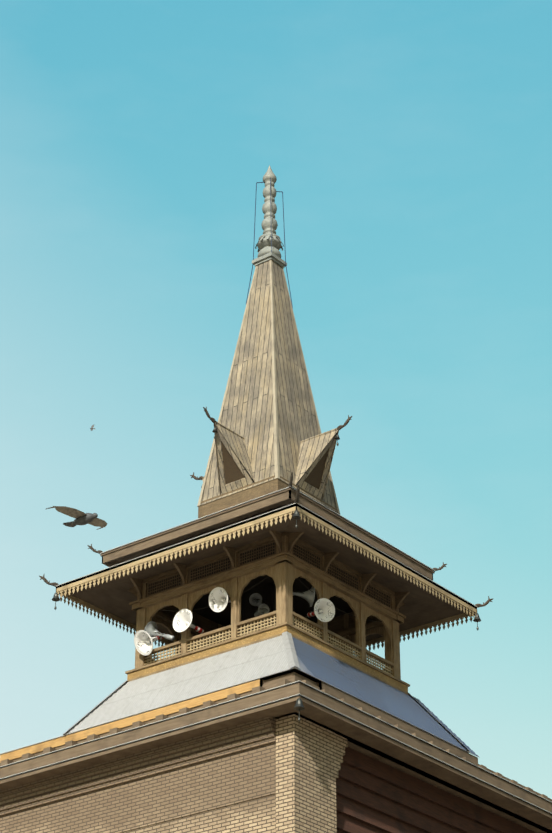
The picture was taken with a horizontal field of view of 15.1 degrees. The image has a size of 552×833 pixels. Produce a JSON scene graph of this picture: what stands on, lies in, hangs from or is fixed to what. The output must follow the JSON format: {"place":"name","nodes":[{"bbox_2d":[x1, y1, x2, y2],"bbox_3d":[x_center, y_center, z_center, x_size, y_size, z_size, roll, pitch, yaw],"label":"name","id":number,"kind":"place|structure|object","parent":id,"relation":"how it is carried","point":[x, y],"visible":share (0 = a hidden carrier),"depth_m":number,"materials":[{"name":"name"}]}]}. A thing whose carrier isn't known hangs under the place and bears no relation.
{"place":"outdoors","nodes":[
{"label":"outdoors","id":0,"kind":"place"},
{"bbox_2d":[46,506,106,529],"bbox_3d":[-2.033,1.086,21.880,0.511,0.130,0.748,-21,-35,33],"label":"pigeon","id":1,"kind":"object","parent":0,"point":[82,518],"visible":1,"depth_m":21.79,"materials":[{"name":"grey"}]},
{"bbox_2d":[0,679,262,762],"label":"fascia boards","id":2,"kind":"object","parent":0,"point":[149,715],"visible":0.77,"depth_m":47.97,"materials":[{"name":"yellow wood"}]},
{"bbox_2d":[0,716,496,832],"bbox_3d":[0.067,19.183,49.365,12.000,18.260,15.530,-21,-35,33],"label":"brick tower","id":3,"kind":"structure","parent":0,"point":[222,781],"depth_m":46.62,"materials":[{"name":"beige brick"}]},
{"bbox_2d":[0,675,551,832],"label":"eave beams","id":4,"kind":"structure","parent":3,"relation":"on","point":[393,753],"depth_m":47.43,"materials":[{"name":"brown wood"}]},
{"bbox_2d":[0,487,551,813],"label":"sheet cut edges","id":5,"kind":"object","parent":4,"relation":"on","point":[271,674],"visible":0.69,"depth_m":48.24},
{"bbox_2d":[264,672,316,685],"bbox_3d":[-1.012,8.320,50.165,8.780,0.370,6.660,-21,-35,33],"label":"flashing","id":6,"kind":"object","parent":4,"relation":"on","point":[285,676],"visible":0.08,"depth_m":45.81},
{"bbox_2d":[0,631,469,754],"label":"metal roof","id":7,"kind":"structure","parent":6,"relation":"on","point":[264,658],"depth_m":47.97,"materials":[{"name":"metal"}]},
{"bbox_2d":[57,487,475,606],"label":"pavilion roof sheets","id":8,"kind":"object","parent":7,"relation":"on","point":[265,514],"visible":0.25,"depth_m":49.54,"materials":[{"name":"metal"}]},
{"bbox_2d":[134,630,165,655],"bbox_3d":[-2.925,5.361,50.181,0.624,0.624,0.784,-29,-10,41],"label":"loudspeaker","id":9,"kind":"object","parent":8,"relation":"attached to","point":[143,641],"visible":0.94,"depth_m":50.04,"materials":[{"name":"white metal"}]},
{"bbox_2d":[144,621,174,640],"bbox_3d":[-2.753,5.272,50.223,0.724,0.524,0.524,12,-19,34],"label":"loudspeaker","id":10,"kind":"object","parent":8,"relation":"attached to","point":[151,629],"visible":0.77,"depth_m":50.26,"materials":[{"name":"grey metal"}]},
{"bbox_2d":[173,609,203,633],"bbox_3d":[-1.992,5.008,49.720,0.594,0.594,0.774,-20,-37,32],"label":"loudspeaker","id":11,"kind":"object","parent":8,"relation":"attached to","point":[182,620],"visible":1,"depth_m":49.61,"materials":[{"name":"white metal"}]},
{"bbox_2d":[209,587,230,611],"bbox_3d":[-1.129,4.370,49.421,0.594,0.594,0.764,-22,-21,34],"label":"loudspeaker","id":12,"kind":"object","parent":8,"relation":"attached to","point":[219,600],"visible":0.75,"depth_m":49.25,"materials":[{"name":"white metal"}]},
{"bbox_2d":[249,593,262,606],"bbox_3d":[-0.439,4.504,50.476,0.324,0.324,0.610,-6,-22,11],"label":"loudspeaker","id":13,"kind":"object","parent":8,"relation":"attached to","point":[255,599],"visible":0.98,"depth_m":50.30,"materials":[{"name":"grey metal"}]},
{"bbox_2d":[56,487,473,648],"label":"roof soffit","id":14,"kind":"structure","parent":8,"relation":"attached to","point":[419,607],"depth_m":50.63,"materials":[{"name":"brown wood"}]},
{"bbox_2d":[39,407,492,607],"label":"dragon finials","id":15,"kind":"object","parent":14,"relation":"on","point":[296,501],"visible":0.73,"depth_m":51.77,"materials":[{"name":"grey wood"}]},
{"bbox_2d":[56,504,476,654],"bbox_3d":[-0.177,4.632,51.448,7.430,0.350,7.430,-21,-35,33],"label":"eave fringe","id":16,"kind":"object","parent":8,"relation":"attached to","point":[285,512],"visible":0.6,"depth_m":49.76,"materials":[{"name":"brown wood"}]},
{"bbox_2d":[152,576,381,624],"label":"speaker cables","id":17,"kind":"object","parent":8,"relation":"attached to","point":[266,599],"visible":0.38,"depth_m":49.80,"materials":[{"name":"black plastic"}]},
{"bbox_2d":[102,490,432,579],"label":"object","id":18,"kind":"structure","parent":8,"relation":"attached to","point":[108,559],"depth_m":50.02,"materials":[{"name":"brown wood"}]},
{"bbox_2d":[197,260,339,513],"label":"spire corner boards","id":19,"kind":"object","parent":8,"relation":"on","point":[276,444],"visible":0.4,"depth_m":53.70,"materials":[{"name":"beige wood"}]},
{"bbox_2d":[197,260,337,512],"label":"spire planks","id":20,"kind":"object","parent":19,"relation":"attached to","point":[247,413],"visible":0.44,"depth_m":53.67,"materials":[{"name":"beige wood"}]},
{"bbox_2d":[198,475,338,517],"bbox_3d":[-0.177,2.879,52.412,2.540,1.370,2.540,-21,-35,33],"label":"spire base","id":21,"kind":"object","parent":19,"relation":"attached to","point":[245,495],"visible":0.21,"depth_m":51.72,"materials":[{"name":"brown wood"}]},
{"bbox_2d":[200,421,338,500],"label":"dormer gables","id":22,"kind":"object","parent":19,"relation":"on","point":[313,450],"visible":0.46,"depth_m":52.09,"materials":[{"name":"beige wood"}]},
{"bbox_2d":[221,441,328,488],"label":"dormer panels","id":23,"kind":"object","parent":22,"relation":"in","point":[232,472],"visible":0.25,"depth_m":52.00,"materials":[{"name":"brown wood"}]},
{"bbox_2d":[246,178,292,307],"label":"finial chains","id":24,"kind":"object","parent":19,"relation":"attached to","point":[271,236],"visible":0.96,"depth_m":56.65,"materials":[{"name":"black metal"}]},
{"bbox_2d":[255,235,283,251],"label":"finial petals","id":25,"kind":"object","parent":19,"relation":"on","point":[268,236],"visible":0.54,"depth_m":56.37,"materials":[{"name":"metal"}]},
{"bbox_2d":[252,252,286,267],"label":"spire cap molding","id":26,"kind":"structure","parent":19,"relation":"on","point":[268,257],"depth_m":56.06,"materials":[{"name":"grey wood"}]},
{"bbox_2d":[257,165,281,257],"bbox_3d":[-0.177,-5.603,57.075,0.660,3.150,0.660,-21,-35,33],"label":"finial","id":27,"kind":"object","parent":26,"relation":"on","point":[269,224],"visible":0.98,"depth_m":56.76,"materials":[{"name":"grey metal"}]},
{"bbox_2d":[127,530,409,611],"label":"eave brackets","id":28,"kind":"object","parent":8,"relation":"attached to","point":[329,558],"visible":0.4,"depth_m":50.19,"materials":[{"name":"brown wood"}]},
{"bbox_2d":[148,542,390,607],"bbox_3d":[-0.177,4.531,51.504,4.560,0.300,4.560,-21,-35,33],"label":"frieze panel","id":29,"kind":"object","parent":8,"relation":"attached to","point":[251,558],"visible":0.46,"depth_m":50.03,"materials":[{"name":"brown wood"}]},
{"bbox_2d":[293,586,314,606],"bbox_3d":[0.495,4.205,49.294,0.754,0.514,0.514,9,-30,-11],"label":"loudspeaker","id":30,"kind":"object","parent":8,"relation":"attached to","point":[308,596],"visible":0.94,"depth_m":49.24,"materials":[{"name":"grey metal"}]},
{"bbox_2d":[307,598,334,621],"bbox_3d":[0.955,4.606,48.923,0.564,0.564,0.754,15,-21,-26],"label":"loudspeaker","id":31,"kind":"object","parent":8,"relation":"attached to","point":[324,610],"visible":1,"depth_m":48.72,"materials":[{"name":"white metal"}]},
{"bbox_2d":[260,679,477,765],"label":"fascia boards","id":32,"kind":"object","parent":6,"relation":"on","point":[376,712],"visible":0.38,"depth_m":48.02,"materials":[{"name":"brown wood"}]},
{"bbox_2d":[276,714,346,832],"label":"brick pilaster","id":33,"kind":"object","parent":3,"relation":"attached to","point":[309,757],"visible":1,"depth_m":44.97,"materials":[{"name":"beige brick"}]},
{"bbox_2d":[336,747,535,832],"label":"timber wall","id":34,"kind":"structure","parent":3,"relation":"attached to","point":[373,795],"depth_m":47.77,"materials":[{"name":"brown wood"}]},
{"bbox_2d":[254,604,268,616],"bbox_3d":[-0.368,4.678,49.867,0.284,0.284,0.610,11,-24,-19],"label":"loudspeaker","id":35,"kind":"object","parent":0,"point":[262,609],"visible":1,"depth_m":49.74,"materials":[{"name":"grey metal"}]},
{"bbox_2d":[52,427,480,721],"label":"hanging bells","id":36,"kind":"object","parent":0,"point":[299,706],"visible":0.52,"depth_m":46.88,"materials":[{"name":"brown metal"}]},
{"bbox_2d":[125,551,409,705],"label":"pavilion beams","id":37,"kind":"structure","parent":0,"point":[311,571],"depth_m":49.58,"materials":[{"name":"brown wood"}]},
{"bbox_2d":[127,625,407,691],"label":"balcony base beam","id":38,"kind":"structure","parent":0,"point":[250,639],"depth_m":48.84,"materials":[{"name":"yellow wood"}]},
{"bbox_2d":[135,535,400,679],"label":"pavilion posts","id":39,"kind":"object","parent":38,"relation":"on","point":[284,575],"visible":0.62,"depth_m":49.90,"materials":[{"name":"brown wood"}]},
{"bbox_2d":[142,532,394,638],"bbox_3d":[-0.177,4.513,51.513,4.640,0.600,4.640,-21,-35,33],"label":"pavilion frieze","id":40,"kind":"object","parent":39,"relation":"attached to","point":[334,624],"visible":0.19,"depth_m":50.69,"materials":[{"name":"brown wood"}]},
{"bbox_2d":[144,615,392,675],"bbox_3d":[-0.177,6.148,50.615,4.510,0.310,4.510,-21,-35,33],"label":"lattice railing","id":41,"kind":"object","parent":38,"relation":"on","point":[371,658],"visible":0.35,"depth_m":49.16,"materials":[{"name":"brown wood"}]},
{"bbox_2d":[192,575,352,634],"bbox_3d":[-0.177,5.188,51.142,4.500,2.740,4.500,-21,-35,33],"label":"belfry interior","id":42,"kind":"object","parent":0,"point":[302,607],"visible":0.14,"depth_m":51.80,"materials":[{"name":"black"}]},
{"bbox_2d":[1,679,547,799],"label":"eave joists","id":43,"kind":"object","parent":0,"point":[258,689],"visible":0.19,"depth_m":47.66,"materials":[{"name":"brown wood"}]},
{"bbox_2d":[0,681,551,814],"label":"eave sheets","id":44,"kind":"object","parent":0,"point":[275,702],"visible":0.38,"depth_m":47.10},
{"bbox_2d":[0,0,551,798],"label":"sky","id":45,"kind":"structure","parent":0,"point":[407,144],"materials":[{"name":"blue"}]},
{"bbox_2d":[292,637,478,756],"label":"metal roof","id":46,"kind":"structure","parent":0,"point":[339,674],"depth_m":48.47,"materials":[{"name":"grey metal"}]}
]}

